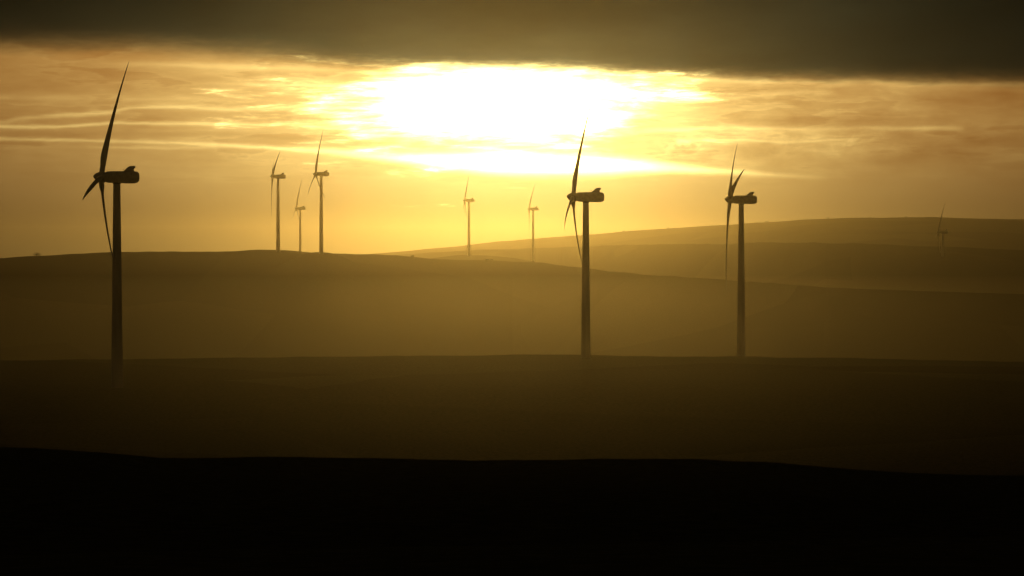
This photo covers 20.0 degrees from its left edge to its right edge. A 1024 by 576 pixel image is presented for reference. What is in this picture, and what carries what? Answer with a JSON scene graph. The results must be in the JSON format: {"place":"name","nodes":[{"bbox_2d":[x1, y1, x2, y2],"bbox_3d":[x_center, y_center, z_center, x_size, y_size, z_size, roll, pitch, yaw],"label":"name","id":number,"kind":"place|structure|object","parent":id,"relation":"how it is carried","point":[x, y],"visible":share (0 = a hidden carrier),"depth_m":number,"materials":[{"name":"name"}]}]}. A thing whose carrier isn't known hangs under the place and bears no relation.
{"place":"outdoors","nodes":[
{"label":"outdoors","id":0,"kind":"place"},
{"bbox_2d":[0,217,1023,575],"bbox_3d":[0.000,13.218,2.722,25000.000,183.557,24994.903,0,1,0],"label":"ground","id":1,"kind":"structure","parent":0,"point":[460,411],"depth_m":955.39,"materials":[{"name":"brown plant"}]},
{"bbox_2d":[83,62,138,387],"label":"wind turbine","id":2,"kind":"object","parent":1,"relation":"on","point":[129,175],"visible":0.94,"depth_m":1043.68,"materials":[{"name":"paint"}]},
{"bbox_2d":[270,155,285,251],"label":"wind turbine","id":3,"kind":"object","parent":1,"relation":"on","point":[279,176],"visible":1,"depth_m":3084.32,"materials":[{"name":"paint"}]},
{"bbox_2d":[292,184,304,250],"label":"wind turbine","id":4,"kind":"object","parent":1,"relation":"on","point":[299,209],"visible":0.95,"depth_m":4417.77,"materials":[{"name":"paint"}]},
{"bbox_2d":[307,132,328,253],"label":"wind turbine","id":5,"kind":"object","parent":1,"relation":"on","point":[320,174],"visible":1,"depth_m":2930.33,"materials":[{"name":"paint"}]},
{"bbox_2d":[463,173,473,255],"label":"wind turbine","id":6,"kind":"object","parent":1,"relation":"on","point":[465,200],"visible":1,"depth_m":4220.16,"materials":[{"name":"paint"}]},
{"bbox_2d":[528,185,537,260],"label":"wind turbine","id":7,"kind":"object","parent":1,"relation":"on","point":[533,209],"visible":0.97,"depth_m":4330.79,"materials":[{"name":"paint"}]},
{"bbox_2d":[564,98,603,357],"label":"wind turbine","id":8,"kind":"object","parent":1,"relation":"on","point":[594,195],"visible":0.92,"depth_m":1277.92,"materials":[{"name":"paint"}]},
{"bbox_2d":[725,143,756,355],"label":"wind turbine","id":9,"kind":"object","parent":1,"relation":"on","point":[742,200],"visible":1,"depth_m":1482.46,"materials":[{"name":"paint"}]},
{"bbox_2d":[936,205,947,255],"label":"wind turbine","id":10,"kind":"object","parent":1,"relation":"on","point":[942,233],"visible":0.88,"depth_m":4100.85,"materials":[{"name":"paint"}]},
{"bbox_2d":[0,0,1023,257],"label":"sky","id":11,"kind":"structure","parent":0,"point":[832,109],"materials":[{"name":"yellow"}]}
]}

